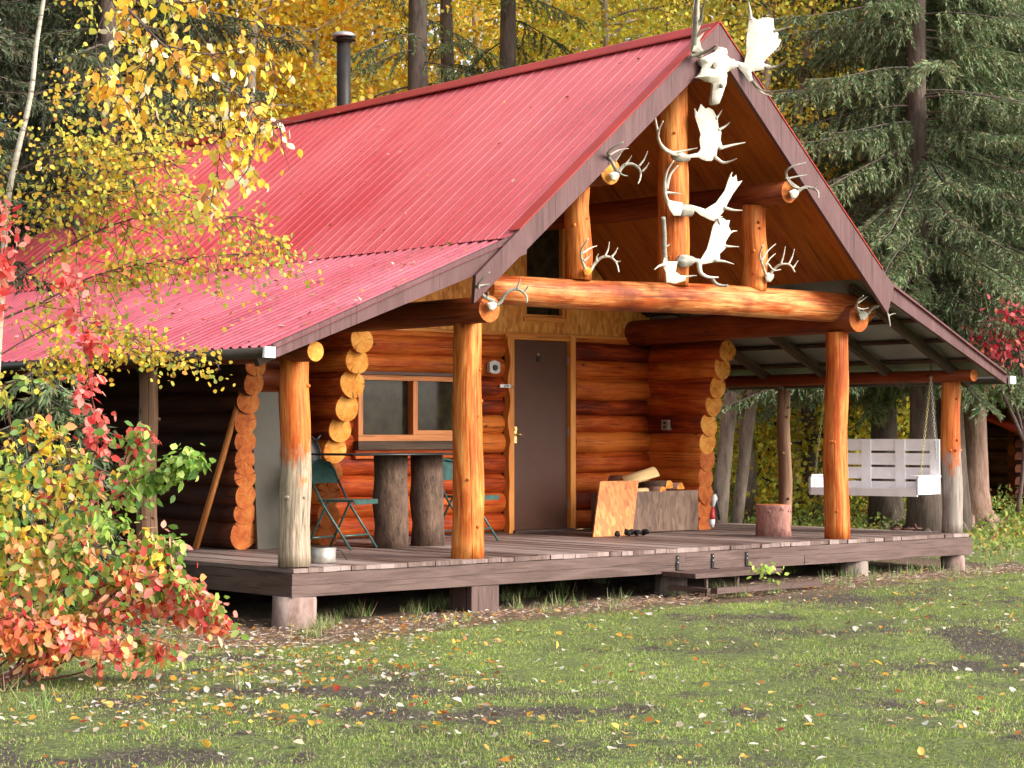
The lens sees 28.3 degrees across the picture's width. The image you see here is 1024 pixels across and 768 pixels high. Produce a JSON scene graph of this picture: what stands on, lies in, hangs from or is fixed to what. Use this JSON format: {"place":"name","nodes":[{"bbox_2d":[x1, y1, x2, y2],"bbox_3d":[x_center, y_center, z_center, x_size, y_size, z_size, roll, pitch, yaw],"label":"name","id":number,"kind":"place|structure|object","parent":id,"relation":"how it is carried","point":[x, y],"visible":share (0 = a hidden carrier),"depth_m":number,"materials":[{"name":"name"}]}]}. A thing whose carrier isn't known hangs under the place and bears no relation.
{"place":"outdoors","nodes":[
{"label":"outdoors","id":0,"kind":"place"},
{"bbox_2d":[0,513,1023,767],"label":"ground","id":1,"kind":"structure","parent":0,"point":[252,609],"depth_m":11.90,"materials":[{"name":"green plant"}]},
{"bbox_2d":[0,42,57,515],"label":"spruce tree","id":2,"kind":"object","parent":1,"relation":"on","point":[19,282],"visible":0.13,"depth_m":19.20,"materials":[{"name":"green plant"}]},
{"bbox_2d":[0,0,98,246],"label":"spruce tree","id":3,"kind":"object","parent":1,"relation":"on","point":[29,12],"visible":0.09,"depth_m":24.79,"materials":[{"name":"green plant"}]},
{"bbox_2d":[0,26,102,311],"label":"spruce tree","id":4,"kind":"object","parent":1,"relation":"on","point":[5,130],"visible":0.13,"depth_m":23.17,"materials":[{"name":"green plant"}]},
{"bbox_2d":[0,0,164,249],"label":"spruce tree","id":5,"kind":"object","parent":1,"relation":"on","point":[26,155],"visible":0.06,"depth_m":26.76,"materials":[{"name":"green plant"}]},
{"bbox_2d":[0,358,169,636],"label":"young spruce","id":6,"kind":"object","parent":1,"relation":"on","point":[63,412],"visible":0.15,"depth_m":15.44,"materials":[{"name":"green plant"}]},
{"bbox_2d":[0,0,237,247],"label":"spruce tree","id":7,"kind":"object","parent":1,"relation":"on","point":[8,26],"depth_m":32.61,"materials":[{"name":"green plant"}]},
{"bbox_2d":[0,199,249,689],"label":"dogwood bush","id":8,"kind":"object","parent":1,"relation":"on","point":[47,641],"visible":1,"depth_m":12.04,"materials":[{"name":"multicoloured plant"}]},
{"bbox_2d":[4,0,302,194],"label":"spruce tree","id":9,"kind":"object","parent":1,"relation":"on","point":[95,6],"visible":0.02,"depth_m":35.84,"materials":[{"name":"green plant"}]},
{"bbox_2d":[0,0,320,223],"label":"spruce tree","id":10,"kind":"object","parent":1,"relation":"on","point":[80,62],"visible":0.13,"depth_m":25.39,"materials":[{"name":"green plant"}]},
{"bbox_2d":[0,0,322,399],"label":"birch tree","id":11,"kind":"object","parent":1,"relation":"on","point":[107,187],"visible":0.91,"depth_m":13.23,"materials":[{"name":"yellow plant"}]},
{"bbox_2d":[77,0,305,232],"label":"poplar tree","id":12,"kind":"object","parent":1,"relation":"on","point":[186,67],"visible":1,"depth_m":11.65,"materials":[{"name":"yellow plant"}]},
{"bbox_2d":[88,0,367,141],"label":"aspen tree","id":13,"kind":"object","parent":1,"relation":"on","point":[219,3],"visible":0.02,"depth_m":36.11,"materials":[{"name":"yellow plant"}]},
{"bbox_2d":[59,0,449,160],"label":"aspen tree","id":14,"kind":"object","parent":1,"relation":"on","point":[309,81],"visible":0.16,"depth_m":31.58,"materials":[{"name":"yellow plant"}]},
{"bbox_2d":[131,0,483,136],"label":"aspen tree","id":15,"kind":"object","parent":1,"relation":"on","point":[324,8],"visible":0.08,"depth_m":33.25,"materials":[{"name":"yellow plant"}]},
{"bbox_2d":[164,3,484,140],"bbox_3d":[-4.011,-4.883,41.142,7.618,14.794,6.903,0,-1,4],"label":"aspen tree","id":16,"kind":"object","parent":1,"relation":"on","point":[400,64],"depth_m":39.97,"materials":[{"name":"yellow plant"}]},
{"bbox_2d":[227,0,499,112],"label":"aspen tree","id":17,"kind":"object","parent":1,"relation":"on","point":[376,82],"visible":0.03,"depth_m":36.62,"materials":[{"name":"yellow plant"}]},
{"bbox_2d":[328,0,504,99],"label":"spruce tree","id":18,"kind":"object","parent":1,"relation":"on","point":[418,57],"visible":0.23,"depth_m":31.00,"materials":[{"name":"green plant"}]},
{"bbox_2d":[361,0,494,82],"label":"spruce tree","id":19,"kind":"object","parent":1,"relation":"on","point":[446,21],"visible":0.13,"depth_m":35.04,"materials":[{"name":"green plant"}]},
{"bbox_2d":[380,0,590,83],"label":"aspen tree","id":20,"kind":"object","parent":1,"relation":"on","point":[466,20],"visible":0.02,"depth_m":44.93,"materials":[{"name":"yellow plant"}]},
{"bbox_2d":[0,21,1015,630],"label":"log cabin","id":21,"kind":"object","parent":1,"relation":"on","point":[636,363],"visible":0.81,"depth_m":19.25,"materials":[{"name":"brown wood"}]},
{"bbox_2d":[193,391,242,548],"bbox_3d":[-2.563,0.657,17.945,0.515,1.607,0.052,0,-1,6],"label":"leaning pole","id":22,"kind":"object","parent":21,"relation":"on","point":[211,494],"visible":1,"depth_m":17.92,"materials":[{"name":"brown wood"}]},
{"bbox_2d":[252,392,280,548],"bbox_3d":[-2.193,0.768,18.198,0.364,1.399,0.250,1,-2,-41],"label":"grey panel","id":23,"kind":"object","parent":21,"relation":"on","point":[266,451],"visible":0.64,"depth_m":18.18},
{"bbox_2d":[311,433,322,461],"bbox_3d":[-1.891,0.648,18.434,0.442,0.417,0.044,1,-2,-41],"label":"round pan","id":24,"kind":"object","parent":21,"relation":"hanging from","point":[315,447],"visible":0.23,"depth_m":18.53,"materials":[{"name":"metal"}]},
{"bbox_2d":[3,58,639,346],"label":"leaves on roof","id":25,"kind":"object","parent":21,"relation":"on","point":[448,243],"visible":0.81,"depth_m":17.71,"materials":[{"name":"yellow plant"}]},
{"bbox_2d":[311,547,346,563],"bbox_3d":[-1.453,1.355,16.082,0.306,0.118,0.208,1,-2,-41],"label":"cooking pot","id":26,"kind":"object","parent":21,"relation":"on","point":[322,555],"visible":0.98,"depth_m":15.97,"materials":[{"name":"metal"}]},
{"bbox_2d":[310,459,377,550],"bbox_3d":[-1.509,1.063,17.968,0.522,0.791,0.443,-1,-2,29],"label":"folding chair","id":27,"kind":"object","parent":21,"relation":"on","point":[323,471],"visible":0.88,"depth_m":18.04,"materials":[{"name":"green metal"}]},
{"bbox_2d":[311,452,452,547],"bbox_3d":[-1.115,1.049,18.301,1.320,0.852,0.712,1,-2,-41],"label":"log table","id":28,"kind":"object","parent":21,"relation":"on","point":[390,508],"visible":0.94,"depth_m":18.26,"materials":[{"name":"brown wood"}]},
{"bbox_2d":[352,371,452,449],"bbox_3d":[-0.969,0.268,20.144,1.610,0.762,0.170,1,-2,-41],"label":"window","id":29,"kind":"structure","parent":21,"relation":"in","point":[413,411],"depth_m":20.09,"materials":[{"name":"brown wood"}]},
{"bbox_2d":[443,458,498,541],"bbox_3d":[-0.441,1.094,19.163,0.522,0.791,0.443,-1,-2,33],"label":"folding chair","id":30,"kind":"object","parent":21,"relation":"on","point":[447,469],"visible":0.23,"depth_m":19.24,"materials":[{"name":"green metal"}]},
{"bbox_2d":[487,360,499,373],"bbox_3d":[-0.182,-0.177,20.787,0.140,0.140,0.065,1,-2,-41],"label":"wall bell","id":31,"kind":"object","parent":21,"relation":"attached to","point":[493,366],"depth_m":20.76,"materials":[{"name":"white plastic"}]},
{"bbox_2d":[477,272,528,310],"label":"deer antlers","id":32,"kind":"object","parent":21,"relation":"attached to","point":[492,305],"visible":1,"depth_m":16.34},
{"bbox_2d":[514,340,568,529],"bbox_3d":[0.307,0.533,21.288,0.798,1.970,0.116,1,-2,-41],"label":"door","id":33,"kind":"structure","parent":21,"relation":"in","point":[541,431],"depth_m":21.30,"materials":[{"name":"brown paint"}]},
{"bbox_2d":[523,229,569,322],"bbox_3d":[0.334,-1.285,21.490,0.648,1.265,0.116,1,-2,-41],"label":"gable window","id":34,"kind":"structure","parent":21,"relation":"in","point":[545,258],"depth_m":21.54,"materials":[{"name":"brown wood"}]},
{"bbox_2d":[579,238,619,275],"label":"deer antlers","id":35,"kind":"object","parent":21,"relation":"attached to","point":[587,270],"visible":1,"depth_m":17.41},
{"bbox_2d":[592,480,638,536],"bbox_3d":[1.047,1.254,20.502,0.797,0.545,0.178,1,-2,-41],"label":"strand board sheet","id":36,"kind":"object","parent":21,"relation":"on","point":[615,506],"visible":1,"depth_m":20.49,"materials":[{"name":"orange wood"}]},
{"bbox_2d":[606,142,648,183],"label":"deer antlers","id":37,"kind":"object","parent":21,"relation":"attached to","point":[615,174],"visible":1,"depth_m":17.17},
{"bbox_2d":[591,490,697,531],"bbox_3d":[1.403,1.331,21.436,0.964,0.419,0.630,1,-2,-41],"label":"firewood box","id":38,"kind":"object","parent":21,"relation":"on","point":[655,511],"visible":0.71,"depth_m":21.22,"materials":[{"name":"brown wood"}]},
{"bbox_2d":[637,488,648,491],"bbox_3d":[1.265,1.106,21.048,0.309,0.057,0.096,0,-2,-17],"label":"firewood log","id":39,"kind":"object","parent":38,"relation":"in","point":[643,489],"visible":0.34,"depth_m":21.05,"materials":[{"name":"brown wood"}]},
{"bbox_2d":[644,486,665,491],"bbox_3d":[1.492,1.099,21.248,0.230,0.055,0.115,-1,-2,43],"label":"firewood log","id":40,"kind":"object","parent":38,"relation":"on","point":[656,488],"visible":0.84,"depth_m":21.19,"materials":[{"name":"brown wood"}]},
{"bbox_2d":[638,481,672,487],"bbox_3d":[1.471,1.059,21.391,0.431,0.091,0.165,-1,-2,34],"label":"firewood log","id":41,"kind":"object","parent":38,"relation":"in","point":[667,484],"visible":0.66,"depth_m":21.30,"materials":[{"name":"brown wood"}]},
{"bbox_2d":[608,475,647,481],"bbox_3d":[1.232,1.000,21.514,0.411,0.066,0.132,-1,-2,25],"label":"firewood log","id":42,"kind":"object","parent":41,"relation":"on","point":[613,477],"visible":0.34,"depth_m":21.53,"materials":[{"name":"brown wood"}]},
{"bbox_2d":[666,482,684,489],"bbox_3d":[1.618,1.090,21.589,0.427,0.092,0.137,-1,-2,37],"label":"firewood log","id":43,"kind":"object","parent":38,"relation":"in","point":[680,485],"visible":0.38,"depth_m":21.45,"materials":[{"name":"brown wood"}]},
{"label":"firewood log","id":44,"kind":"object","parent":38,"relation":"in","visible":0},
{"bbox_2d":[618,467,659,482],"bbox_3d":[1.310,0.962,21.135,0.413,0.200,0.194,1,-2,-26],"label":"firewood log","id":45,"kind":"object","parent":44,"relation":"on","point":[646,474],"visible":0.81,"depth_m":21.08,"materials":[{"name":"brown wood"}]},
{"bbox_2d":[654,217,738,283],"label":"moose antlers","id":46,"kind":"object","parent":21,"relation":"attached to","point":[721,231],"visible":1,"depth_m":18.19},
{"bbox_2d":[654,104,744,163],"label":"moose antlers","id":47,"kind":"object","parent":21,"relation":"attached to","point":[710,133],"visible":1,"depth_m":18.30},
{"bbox_2d":[663,160,742,221],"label":"moose antlers","id":48,"kind":"object","parent":21,"relation":"attached to","point":[716,210],"visible":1,"depth_m":18.31},
{"bbox_2d":[709,490,720,527],"bbox_3d":[2.134,1.310,21.368,0.164,0.399,0.068,1,-2,-41],"label":"hanging float","id":49,"kind":"object","parent":21,"relation":"on","point":[714,499],"visible":1,"depth_m":21.34,"materials":[{"name":"white plastic"}]},
{"bbox_2d":[711,279,727,286],"bbox_3d":[1.863,-0.912,18.248,0.159,0.084,0.038,0,-1,0],"label":"shed antler","id":50,"kind":"object","parent":21,"relation":"on","point":[714,282],"visible":1,"depth_m":18.24,"materials":[{"name":"white"}]},
{"bbox_2d":[690,0,790,104],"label":"moose skull","id":51,"kind":"object","parent":21,"relation":"attached to","point":[763,41],"visible":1,"depth_m":18.00},
{"bbox_2d":[755,504,791,536],"bbox_3d":[2.621,1.365,20.364,0.351,0.315,0.365,1,-2,-41],"label":"chopping block","id":52,"kind":"object","parent":21,"relation":"on","point":[773,520],"depth_m":20.22,"materials":[{"name":"brown wood"}]},
{"bbox_2d":[759,244,797,281],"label":"deer antlers","id":53,"kind":"object","parent":21,"relation":"attached to","point":[769,276],"visible":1,"depth_m":18.92},
{"bbox_2d":[785,162,818,198],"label":"deer antlers","id":54,"kind":"object","parent":21,"relation":"attached to","point":[794,193],"visible":1,"depth_m":18.67},
{"bbox_2d":[809,364,940,496],"bbox_3d":[3.778,0.484,21.226,1.306,1.354,0.508,-1,-2,39],"label":"porch swing","id":55,"kind":"object","parent":21,"relation":"hanging from","point":[927,481],"visible":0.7,"depth_m":21.25,"materials":[{"name":"white paint"}]},
{"bbox_2d":[855,295,894,326],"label":"deer antlers","id":56,"kind":"object","parent":21,"relation":"attached to","point":[863,315],"visible":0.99,"depth_m":19.61},
{"bbox_2d":[890,524,901,529],"bbox_3d":[4.098,1.524,21.650,0.110,0.064,0.240,-1,-2,31],"label":"sandal","id":57,"kind":"object","parent":21,"relation":"on","point":[895,525],"visible":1,"depth_m":21.65,"materials":[{"name":"leather"}]},
{"bbox_2d":[902,524,921,529],"bbox_3d":[4.274,1.526,21.708,0.248,0.064,0.113,1,-2,-41],"label":"sandal","id":58,"kind":"object","parent":21,"relation":"on","point":[913,528],"visible":1,"depth_m":21.69,"materials":[{"name":"leather"}]},
{"bbox_2d":[0,0,1023,427],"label":"wood","id":59,"kind":"object","parent":1,"relation":"on","point":[468,58],"depth_m":55.40,"materials":[{"name":"yellow plant"}]},
{"bbox_2d":[0,527,1023,767],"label":"fallen leaves","id":60,"kind":"object","parent":1,"relation":"on","point":[315,712],"visible":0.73,"depth_m":11.95,"materials":[{"name":"yellow plant"}]},
{"bbox_2d":[0,537,1023,709],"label":"tall grass tufts","id":61,"kind":"object","parent":1,"relation":"on","point":[307,634],"visible":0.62,"depth_m":16.95,"materials":[{"name":"green plant"}]},
{"bbox_2d":[455,0,595,77],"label":"spruce tree","id":62,"kind":"object","parent":1,"relation":"on","point":[508,42],"visible":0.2,"depth_m":33.31,"materials":[{"name":"green plant"}]},
{"bbox_2d":[34,562,1023,660],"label":"dry straw","id":63,"kind":"object","parent":1,"relation":"on","point":[597,603],"visible":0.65,"depth_m":16.25,"materials":[{"name":"beige plant"}]},
{"bbox_2d":[405,0,654,70],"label":"aspen tree","id":64,"kind":"object","parent":1,"relation":"on","point":[523,8],"visible":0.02,"depth_m":37.68,"materials":[{"name":"yellow plant"}]},
{"bbox_2d":[429,0,746,65],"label":"aspen tree","id":65,"kind":"object","parent":1,"relation":"on","point":[579,4],"visible":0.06,"depth_m":35.09,"materials":[{"name":"yellow plant"}]},
{"bbox_2d":[481,0,724,68],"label":"aspen tree","id":66,"kind":"object","parent":1,"relation":"on","point":[640,31],"visible":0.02,"depth_m":39.76,"materials":[{"name":"yellow plant"}]},
{"bbox_2d":[711,398,767,488],"bbox_3d":[3.082,0.358,35.705,3.456,5.169,4.279,1,-2,-41],"label":"leafy shrub","id":67,"kind":"object","parent":1,"relation":"on","point":[715,455],"depth_m":34.93,"materials":[{"name":"green plant"}]},
{"bbox_2d":[640,0,847,523],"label":"birch tree","id":68,"kind":"object","parent":1,"relation":"on","point":[724,459],"visible":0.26,"depth_m":26.87,"materials":[{"name":"yellow plant"}]},
{"bbox_2d":[568,0,929,523],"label":"aspen tree","id":69,"kind":"object","parent":1,"relation":"on","point":[750,503],"visible":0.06,"depth_m":30.84,"materials":[{"name":"yellow plant"}]},
{"bbox_2d":[658,0,867,522],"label":"birch tree","id":70,"kind":"object","parent":1,"relation":"on","point":[740,491],"visible":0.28,"depth_m":27.41,"materials":[{"name":"yellow plant"}]},
{"bbox_2d":[711,397,823,513],"bbox_3d":[3.965,0.726,34.140,2.832,3.794,4.003,-1,-2,30],"label":"leafy shrub","id":71,"kind":"object","parent":1,"relation":"on","point":[761,482],"visible":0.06,"depth_m":33.59,"materials":[{"name":"green plant"}]},
{"bbox_2d":[747,561,788,593],"bbox_3d":[2.260,1.716,18.027,0.236,0.293,0.557,-1,-2,32],"label":"green sapling","id":72,"kind":"object","parent":1,"relation":"on","point":[769,570],"visible":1,"depth_m":18.05,"materials":[{"name":"green plant"}]},
{"bbox_2d":[689,0,861,523],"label":"spruce tree","id":73,"kind":"object","parent":1,"relation":"on","point":[811,453],"visible":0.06,"depth_m":30.85,"materials":[{"name":"green plant"}]},
{"bbox_2d":[713,412,857,476],"bbox_3d":[6.069,-0.476,40.109,5.380,7.209,7.606,1,-2,-39],"label":"leafy shrub","id":74,"kind":"object","parent":1,"relation":"on","point":[756,462],"depth_m":39.95,"materials":[{"name":"green plant"}]},
{"bbox_2d":[673,0,901,512],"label":"aspen tree","id":75,"kind":"object","parent":1,"relation":"on","point":[827,175],"visible":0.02,"depth_m":31.16,"materials":[{"name":"yellow plant"}]},
{"bbox_2d":[711,389,871,522],"bbox_3d":[3.932,0.723,30.870,3.803,3.604,2.690,-1,-2,20],"label":"leafy shrub","id":76,"kind":"object","parent":1,"relation":"on","point":[798,485],"visible":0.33,"depth_m":30.70,"materials":[{"name":"green plant"}]},
{"bbox_2d":[755,401,867,479],"bbox_3d":[5.389,0.129,37.209,3.887,5.815,4.814,0,-1,-10],"label":"leafy shrub","id":77,"kind":"object","parent":1,"relation":"on","point":[819,441],"visible":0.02,"depth_m":37.09,"materials":[{"name":"green plant"}]},
{"bbox_2d":[779,6,873,471],"bbox_3d":[5.528,-6.632,37.379,3.551,18.170,3.882,-1,-2,39],"label":"spruce tree","id":78,"kind":"object","parent":1,"relation":"on","point":[816,403],"depth_m":36.83,"materials":[{"name":"green plant"}]},
{"bbox_2d":[818,395,909,504],"bbox_3d":[6.050,0.227,36.999,3.744,5.600,4.636,-1,-2,21],"label":"leafy shrub","id":79,"kind":"object","parent":1,"relation":"on","point":[821,463],"visible":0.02,"depth_m":36.71,"materials":[{"name":"green plant"}]},
{"bbox_2d":[710,473,1023,550],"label":"ground cover","id":80,"kind":"object","parent":1,"relation":"on","point":[1007,520],"visible":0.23,"depth_m":29.30,"materials":[{"name":"green plant"}]},
{"bbox_2d":[715,0,1023,531],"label":"spruce tree","id":81,"kind":"object","parent":1,"relation":"on","point":[905,226],"visible":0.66,"depth_m":25.76,"materials":[{"name":"green plant"}]},
{"bbox_2d":[722,0,1023,528],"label":"spruce tree","id":82,"kind":"object","parent":1,"relation":"on","point":[887,506],"visible":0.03,"depth_m":29.69,"materials":[{"name":"green plant"}]},
{"bbox_2d":[817,387,935,513],"bbox_3d":[6.176,0.605,32.830,2.973,3.984,4.203,-1,-2,36],"label":"leafy shrub","id":83,"kind":"object","parent":1,"relation":"on","point":[900,427],"visible":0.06,"depth_m":32.90,"materials":[{"name":"green plant"}]},
{"bbox_2d":[752,0,1023,532],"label":"spruce tree","id":84,"kind":"object","parent":1,"relation":"on","point":[1014,165],"visible":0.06,"depth_m":28.04,"materials":[{"name":"green plant"}]},
{"bbox_2d":[798,9,1023,480],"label":"spruce tree","id":85,"kind":"object","parent":1,"relation":"on","point":[873,160],"depth_m":37.77,"materials":[{"name":"green plant"}]},
{"bbox_2d":[848,396,991,451],"bbox_3d":[8.036,0.252,37.826,4.636,5.600,3.744,1,-2,-38],"label":"leafy shrub","id":86,"kind":"object","parent":1,"relation":"on","point":[866,423],"depth_m":37.31,"materials":[{"name":"green plant"}]},
{"bbox_2d":[860,2,1023,386],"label":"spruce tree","id":87,"kind":"object","parent":1,"relation":"on","point":[1011,50],"depth_m":35.15,"materials":[{"name":"green plant"}]},
{"bbox_2d":[927,26,1023,528],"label":"spruce tree","id":88,"kind":"object","parent":1,"relation":"on","point":[976,445],"visible":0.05,"depth_m":29.80,"materials":[{"name":"plant"}]},
{"bbox_2d":[935,38,1023,401],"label":"spruce tree","id":89,"kind":"object","parent":1,"relation":"on","point":[1015,155],"visible":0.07,"depth_m":33.46,"materials":[{"name":"green plant"}]},
{"bbox_2d":[962,282,1023,511],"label":"red leaved tree","id":90,"kind":"object","parent":1,"relation":"on","point":[1006,353],"visible":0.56,"depth_m":24.98,"materials":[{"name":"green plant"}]},
{"bbox_2d":[986,401,1023,516],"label":"log shed","id":91,"kind":"structure","parent":1,"relation":"on","point":[1004,443],"depth_m":33.23,"materials":[{"name":"brown wood"}]},
{"bbox_2d":[615,528,649,536],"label":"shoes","id":92,"kind":"object","parent":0,"point":[636,532],"visible":1,"depth_m":20.26,"materials":[{"name":"fabric"}]}
]}

